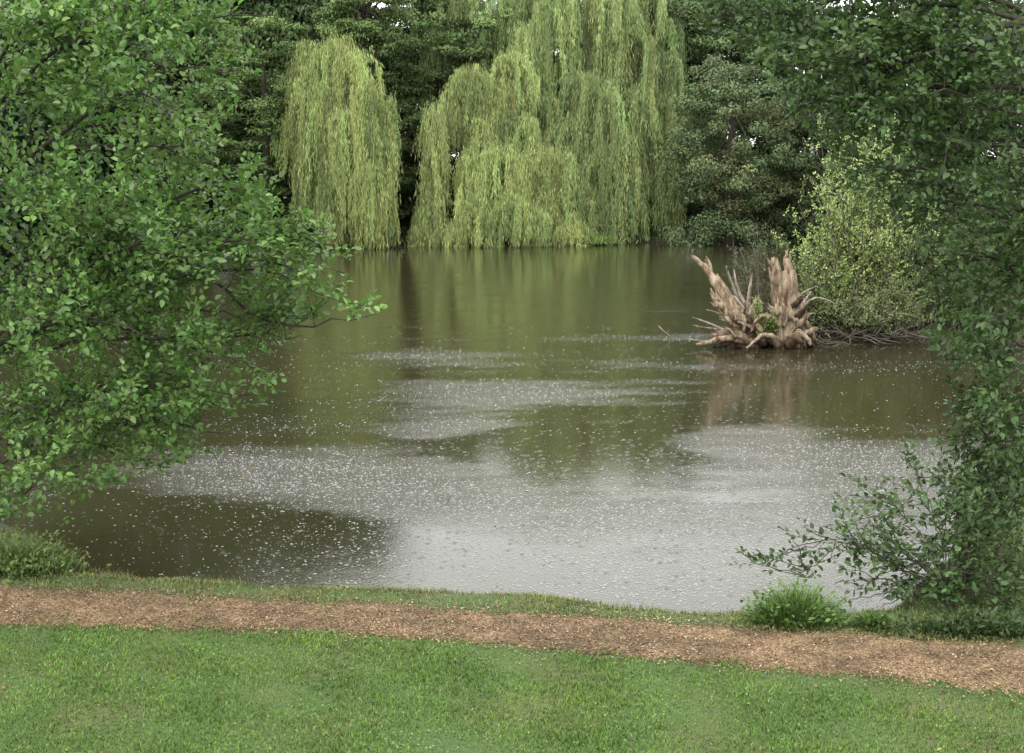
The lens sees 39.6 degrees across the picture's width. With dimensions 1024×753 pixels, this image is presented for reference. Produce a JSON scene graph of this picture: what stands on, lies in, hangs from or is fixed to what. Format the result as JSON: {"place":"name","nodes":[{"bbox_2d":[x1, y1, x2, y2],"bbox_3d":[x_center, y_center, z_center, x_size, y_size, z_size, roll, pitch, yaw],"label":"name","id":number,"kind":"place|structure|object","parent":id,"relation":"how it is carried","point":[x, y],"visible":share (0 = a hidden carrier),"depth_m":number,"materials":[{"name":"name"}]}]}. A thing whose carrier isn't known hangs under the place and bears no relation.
{"place":"outdoors","nodes":[
{"label":"outdoors","id":0,"kind":"place"},
{"bbox_2d":[0,241,1023,614],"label":"water","id":1,"kind":"structure","parent":0,"point":[568,303],"depth_m":21.57,"materials":[{"name":"green liquid"}]},
{"bbox_2d":[275,233,352,244],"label":"waterside plant","id":2,"kind":"object","parent":1,"relation":"on","point":[331,242],"visible":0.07,"depth_m":68.59,"materials":[{"name":"green plant"}]},
{"bbox_2d":[392,236,485,244],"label":"waterside plant","id":3,"kind":"object","parent":1,"relation":"on","point":[402,240],"visible":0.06,"depth_m":68.38,"materials":[{"name":"green plant"}]},
{"bbox_2d":[132,304,853,539],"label":"floating leaves","id":4,"kind":"object","parent":1,"relation":"on","point":[336,451],"visible":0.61,"depth_m":20.52,"materials":[{"name":"plant"}]},
{"bbox_2d":[1,324,1023,613],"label":"rain splashes","id":5,"kind":"object","parent":1,"relation":"on","point":[645,590],"visible":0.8,"depth_m":16.37,"materials":[{"name":"grey liquid"}]},
{"bbox_2d":[720,217,782,316],"bbox_3d":[5.640,-2.338,33.068,1.629,2.862,1.696,0,9,0],"label":"willow shrub","id":6,"kind":"object","parent":1,"relation":"on","point":[758,271],"visible":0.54,"depth_m":33.02,"materials":[{"name":"green plant"}]},
{"bbox_2d":[690,249,839,348],"bbox_3d":[5.671,-1.647,31.720,3.428,2.375,1.496,0,9,0],"label":"dead tree stump","id":7,"kind":"object","parent":1,"relation":"in","point":[786,325],"visible":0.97,"depth_m":31.45,"materials":[{"name":"brown wood"}]},
{"bbox_2d":[804,306,938,345],"bbox_3d":[8.292,-1.163,32.344,3.573,0.910,1.911,0,9,0],"label":"brushwood pile","id":8,"kind":"object","parent":1,"relation":"on","point":[864,336],"visible":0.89,"depth_m":32.17,"materials":[{"name":"brown wood"}]},
{"bbox_2d":[0,176,1023,752],"bbox_3d":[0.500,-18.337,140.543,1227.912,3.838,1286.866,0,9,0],"label":"ground","id":9,"kind":"structure","parent":0,"point":[454,744],"depth_m":10.65,"materials":[{"name":"green plant"}]},
{"bbox_2d":[0,522,111,584],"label":"weed clump","id":10,"kind":"object","parent":9,"relation":"on","point":[28,560],"visible":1,"depth_m":13.72,"materials":[{"name":"green plant"}]},
{"bbox_2d":[4,0,168,152],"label":"broadleaf tree","id":11,"kind":"object","parent":9,"relation":"on","point":[97,20],"visible":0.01,"depth_m":73.73,"materials":[{"name":"green plant"}]},
{"bbox_2d":[0,0,192,216],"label":"broadleaf tree","id":12,"kind":"object","parent":9,"relation":"on","point":[162,82],"visible":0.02,"depth_m":60.84,"materials":[{"name":"green plant"}]},
{"bbox_2d":[0,0,226,346],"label":"broadleaf tree","id":13,"kind":"object","parent":9,"relation":"on","point":[104,153],"visible":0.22,"depth_m":20.66,"materials":[{"name":"green plant"}]},
{"bbox_2d":[99,1,220,120],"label":"broadleaf tree","id":14,"kind":"object","parent":9,"relation":"on","point":[193,55],"visible":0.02,"depth_m":75.23,"materials":[{"name":"green plant"}]},
{"bbox_2d":[166,174,219,232],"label":"undergrowth shrub","id":15,"kind":"object","parent":9,"relation":"on","point":[197,194],"visible":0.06,"depth_m":73.08,"materials":[{"name":"green plant"}]},
{"bbox_2d":[0,0,387,533],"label":"leafy tree","id":16,"kind":"object","parent":9,"relation":"on","point":[99,241],"visible":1,"depth_m":13.24,"materials":[{"name":"green plant"}]},
{"bbox_2d":[125,0,275,192],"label":"broadleaf tree","id":17,"kind":"object","parent":9,"relation":"on","point":[207,3],"visible":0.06,"depth_m":74.25,"materials":[{"name":"green plant"}]},
{"bbox_2d":[132,0,287,220],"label":"broadleaf tree","id":18,"kind":"object","parent":9,"relation":"on","point":[189,73],"visible":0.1,"depth_m":72.33,"materials":[{"name":"green plant"}]},
{"bbox_2d":[203,168,284,233],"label":"undergrowth shrub","id":19,"kind":"object","parent":9,"relation":"on","point":[212,203],"visible":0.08,"depth_m":74.77,"materials":[{"name":"green plant"}]},
{"bbox_2d":[193,14,314,234],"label":"broadleaf tree","id":20,"kind":"object","parent":9,"relation":"on","point":[264,106],"visible":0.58,"depth_m":68.80,"materials":[{"name":"green plant"}]},
{"bbox_2d":[186,0,343,221],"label":"broadleaf tree","id":21,"kind":"object","parent":9,"relation":"on","point":[283,36],"visible":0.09,"depth_m":73.42,"materials":[{"name":"green plant"}]},
{"bbox_2d":[230,0,305,219],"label":"broadleaf tree","id":22,"kind":"object","parent":9,"relation":"on","point":[289,23],"depth_m":78.38,"materials":[{"name":"green plant"}]},
{"bbox_2d":[273,177,323,231],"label":"undergrowth shrub","id":23,"kind":"object","parent":9,"relation":"on","point":[287,201],"visible":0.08,"depth_m":73.94,"materials":[{"name":"green plant"}]},
{"bbox_2d":[231,0,394,178],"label":"broadleaf tree","id":24,"kind":"object","parent":9,"relation":"on","point":[306,10],"visible":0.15,"depth_m":73.26,"materials":[{"name":"green plant"}]},
{"bbox_2d":[269,26,402,249],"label":"weeping willow","id":25,"kind":"object","parent":9,"relation":"on","point":[345,154],"visible":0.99,"depth_m":65.52,"materials":[{"name":"green plant"}]},
{"bbox_2d":[271,2,422,158],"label":"broadleaf tree","id":26,"kind":"object","parent":9,"relation":"on","point":[377,83],"depth_m":82.52,"materials":[{"name":"green plant"}]},
{"bbox_2d":[308,182,410,232],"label":"undergrowth shrub","id":27,"kind":"object","parent":9,"relation":"on","point":[399,202],"visible":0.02,"depth_m":74.80,"materials":[{"name":"green plant"}]},
{"bbox_2d":[312,0,420,244],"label":"broadleaf tree","id":28,"kind":"object","parent":9,"relation":"on","point":[339,14],"visible":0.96,"depth_m":67.03,"materials":[{"name":"green plant"}]},
{"bbox_2d":[368,6,454,157],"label":"broadleaf tree","id":29,"kind":"object","parent":9,"relation":"on","point":[388,97],"visible":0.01,"depth_m":87.62,"materials":[{"name":"green plant"}]},
{"bbox_2d":[368,76,465,232],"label":"broadleaf tree","id":30,"kind":"object","parent":9,"relation":"on","point":[407,183],"visible":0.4,"depth_m":72.59,"materials":[{"name":"green plant"}]},
{"bbox_2d":[390,156,453,231],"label":"undergrowth shrub","id":31,"kind":"object","parent":9,"relation":"on","point":[451,190],"visible":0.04,"depth_m":75.92,"materials":[{"name":"green plant"}]},
{"bbox_2d":[409,99,453,239],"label":"weeping willow","id":32,"kind":"object","parent":9,"relation":"on","point":[434,171],"visible":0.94,"depth_m":67.88,"materials":[{"name":"green plant"}]},
{"bbox_2d":[367,0,517,226],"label":"broadleaf tree","id":33,"kind":"object","parent":9,"relation":"on","point":[394,64],"visible":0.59,"depth_m":72.06,"materials":[{"name":"green plant"}]},
{"bbox_2d":[379,6,520,220],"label":"broadleaf tree","id":34,"kind":"object","parent":9,"relation":"on","point":[453,160],"visible":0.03,"depth_m":80.98,"materials":[{"name":"green plant"}]},
{"bbox_2d":[439,183,496,229],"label":"undergrowth shrub","id":35,"kind":"object","parent":9,"relation":"on","point":[451,214],"visible":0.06,"depth_m":73.40,"materials":[{"name":"green plant"}]},
{"bbox_2d":[400,0,575,224],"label":"broadleaf tree","id":36,"kind":"object","parent":9,"relation":"on","point":[502,30],"visible":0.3,"depth_m":72.52,"materials":[{"name":"green plant"}]},
{"bbox_2d":[419,0,557,155],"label":"broadleaf tree","id":37,"kind":"object","parent":9,"relation":"on","point":[436,108],"depth_m":86.26,"materials":[{"name":"green plant"}]},
{"bbox_2d":[408,0,571,196],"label":"broadleaf tree","id":38,"kind":"object","parent":9,"relation":"on","point":[559,86],"visible":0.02,"depth_m":80.67,"materials":[{"name":"green plant"}]},
{"bbox_2d":[404,44,593,247],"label":"weeping willow","id":39,"kind":"object","parent":9,"relation":"on","point":[525,206],"visible":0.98,"depth_m":68.10,"materials":[{"name":"green plant"}]},
{"bbox_2d":[2,581,1009,752],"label":"fallen leaves","id":40,"kind":"object","parent":9,"relation":"on","point":[364,744],"visible":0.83,"depth_m":10.79,"materials":[{"name":"brown plant"}]},
{"bbox_2d":[531,232,640,245],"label":"waterside plant","id":41,"kind":"object","parent":9,"relation":"on","point":[598,239],"visible":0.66,"depth_m":68.47,"materials":[{"name":"green plant"}]},
{"bbox_2d":[499,0,682,242],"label":"weeping willow","id":42,"kind":"object","parent":9,"relation":"on","point":[616,202],"visible":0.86,"depth_m":70.70,"materials":[{"name":"green plant"}]},
{"bbox_2d":[185,227,1023,343],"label":"bank grass","id":43,"kind":"structure","parent":9,"relation":"on","point":[650,233],"depth_m":70.77,"materials":[{"name":"green plant"}]},
{"bbox_2d":[526,1,701,191],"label":"broadleaf tree","id":44,"kind":"object","parent":9,"relation":"on","point":[556,55],"visible":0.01,"depth_m":80.06,"materials":[{"name":"green plant"}]},
{"bbox_2d":[624,189,680,232],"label":"undergrowth shrub","id":45,"kind":"object","parent":9,"relation":"on","point":[653,224],"depth_m":74.81,"materials":[{"name":"green plant"}]},
{"bbox_2d":[609,7,701,236],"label":"weeping willow","id":46,"kind":"object","parent":9,"relation":"on","point":[665,200],"visible":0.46,"depth_m":71.81,"materials":[{"name":"green plant"}]},
{"bbox_2d":[573,1,744,192],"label":"broadleaf tree","id":47,"kind":"object","parent":9,"relation":"on","point":[696,51],"visible":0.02,"depth_m":80.07,"materials":[{"name":"green plant"}]},
{"bbox_2d":[619,0,715,231],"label":"broadleaf tree","id":48,"kind":"object","parent":9,"relation":"on","point":[687,14],"visible":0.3,"depth_m":72.44,"materials":[{"name":"green plant"}]},
{"bbox_2d":[669,186,753,232],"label":"undergrowth shrub","id":49,"kind":"object","parent":9,"relation":"on","point":[694,210],"visible":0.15,"depth_m":74.58,"materials":[{"name":"green plant"}]},
{"bbox_2d":[650,53,809,247],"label":"sallow tree","id":50,"kind":"object","parent":9,"relation":"on","point":[691,107],"visible":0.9,"depth_m":68.25,"materials":[{"name":"green plant"}]},
{"bbox_2d":[651,0,808,185],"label":"broadleaf tree","id":51,"kind":"object","parent":9,"relation":"on","point":[706,44],"visible":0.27,"depth_m":74.89,"materials":[{"name":"green plant"}]},
{"bbox_2d":[697,21,781,191],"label":"broadleaf tree","id":52,"kind":"object","parent":9,"relation":"on","point":[741,112],"depth_m":86.74,"materials":[{"name":"green plant"}]},
{"bbox_2d":[684,0,839,197],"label":"broadleaf tree","id":53,"kind":"object","parent":9,"relation":"on","point":[740,57],"visible":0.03,"depth_m":81.63,"materials":[{"name":"green plant"}]},
{"bbox_2d":[733,167,809,231],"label":"undergrowth shrub","id":54,"kind":"object","parent":9,"relation":"on","point":[755,213],"visible":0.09,"depth_m":74.83,"materials":[{"name":"green plant"}]},
{"bbox_2d":[731,574,856,632],"bbox_3d":[2.433,1.902,12.280,1.188,0.498,0.971,0,9,0],"label":"grass tussock","id":55,"kind":"object","parent":9,"relation":"on","point":[792,607],"depth_m":12.21,"materials":[{"name":"green plant"}]},
{"bbox_2d":[727,0,862,219],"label":"broadleaf tree","id":56,"kind":"object","parent":9,"relation":"on","point":[806,54],"visible":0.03,"depth_m":82.39,"materials":[{"name":"green plant"}]},
{"bbox_2d":[791,244,852,344],"bbox_3d":[7.081,-1.944,32.947,1.742,2.359,1.939,4,10,24],"label":"willow shrub","id":57,"kind":"object","parent":9,"relation":"on","point":[818,317],"visible":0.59,"depth_m":32.72,"materials":[{"name":"green plant"}]},
{"bbox_2d":[787,0,856,156],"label":"broadleaf tree","id":58,"kind":"object","parent":9,"relation":"on","point":[822,76],"visible":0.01,"depth_m":87.17,"materials":[{"name":"green plant"}]},
{"bbox_2d":[802,177,844,229],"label":"undergrowth shrub","id":59,"kind":"object","parent":9,"relation":"on","point":[807,206],"visible":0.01,"depth_m":75.59,"materials":[{"name":"green plant"}]},
{"bbox_2d":[755,81,895,244],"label":"sallow tree","id":60,"kind":"object","parent":9,"relation":"on","point":[790,227],"visible":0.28,"depth_m":69.97,"materials":[{"name":"green plant"}]},
{"bbox_2d":[683,0,1023,551],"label":"leafy tree","id":61,"kind":"object","parent":9,"relation":"on","point":[875,69],"visible":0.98,"depth_m":13.20,"materials":[{"name":"green plant"}]},
{"bbox_2d":[771,113,946,331],"bbox_3d":[8.165,-3.812,32.889,4.203,5.500,3.128,0,9,0],"label":"willow shrub","id":62,"kind":"object","parent":9,"relation":"on","point":[866,245],"visible":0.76,"depth_m":32.64,"materials":[{"name":"green plant"}]},
{"bbox_2d":[842,608,904,633],"bbox_3d":[3.097,2.077,12.185,0.553,0.245,0.460,5,10,28],"label":"grass tussock","id":63,"kind":"object","parent":9,"relation":"on","point":[869,619],"depth_m":12.13,"materials":[{"name":"green plant"}]},
{"bbox_2d":[729,427,1023,616],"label":"bramble shrub","id":64,"kind":"object","parent":9,"relation":"on","point":[968,571],"visible":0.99,"depth_m":12.92,"materials":[{"name":"green plant"}]},
{"bbox_2d":[812,256,947,338],"bbox_3d":[8.398,-1.862,32.674,3.160,1.866,2.418,0,9,0],"label":"willow shrub","id":65,"kind":"object","parent":9,"relation":"on","point":[876,310],"visible":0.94,"depth_m":32.31,"materials":[{"name":"green plant"}]},
{"bbox_2d":[801,9,1013,198],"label":"broadleaf tree","id":66,"kind":"object","parent":9,"relation":"on","point":[982,154],"visible":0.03,"depth_m":80.25,"materials":[{"name":"green plant"}]},
{"bbox_2d":[867,3,950,164],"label":"broadleaf tree","id":67,"kind":"object","parent":9,"relation":"on","point":[877,14],"depth_m":89.98,"materials":[{"name":"green plant"}]},
{"bbox_2d":[807,0,1022,243],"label":"broadleaf tree","id":68,"kind":"object","parent":9,"relation":"on","point":[839,143],"visible":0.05,"depth_m":64.41,"materials":[{"name":"green plant"}]},
{"bbox_2d":[858,602,1023,644],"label":"weed clump","id":69,"kind":"object","parent":9,"relation":"on","point":[1000,625],"visible":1,"depth_m":11.93,"materials":[{"name":"green plant"}]},
{"bbox_2d":[874,152,1021,331],"bbox_3d":[10.009,-3.182,33.248,3.968,4.175,3.030,0,9,0],"label":"willow shrub","id":70,"kind":"object","parent":9,"relation":"on","point":[930,262],"visible":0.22,"depth_m":33.01,"materials":[{"name":"green plant"}]},
{"bbox_2d":[916,185,992,231],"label":"undergrowth shrub","id":71,"kind":"object","parent":9,"relation":"on","point":[957,209],"visible":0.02,"depth_m":73.43,"materials":[{"name":"green plant"}]},
{"bbox_2d":[919,0,1023,179],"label":"broadleaf tree","id":72,"kind":"object","parent":9,"relation":"on","point":[1018,3],"visible":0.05,"depth_m":77.81,"materials":[{"name":"green plant"}]},
{"bbox_2d":[955,0,1023,236],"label":"broadleaf tree","id":73,"kind":"object","parent":9,"relation":"on","point":[1018,130],"visible":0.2,"depth_m":59.50,"materials":[{"name":"green plant"}]},
{"bbox_2d":[0,579,1023,703],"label":"path","id":74,"kind":"structure","parent":0,"point":[719,635],"depth_m":11.99,"materials":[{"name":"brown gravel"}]},
{"bbox_2d":[372,0,1022,161],"label":"sky","id":75,"kind":"structure","parent":0,"point":[379,5],"materials":[{"name":"white"}]}
]}

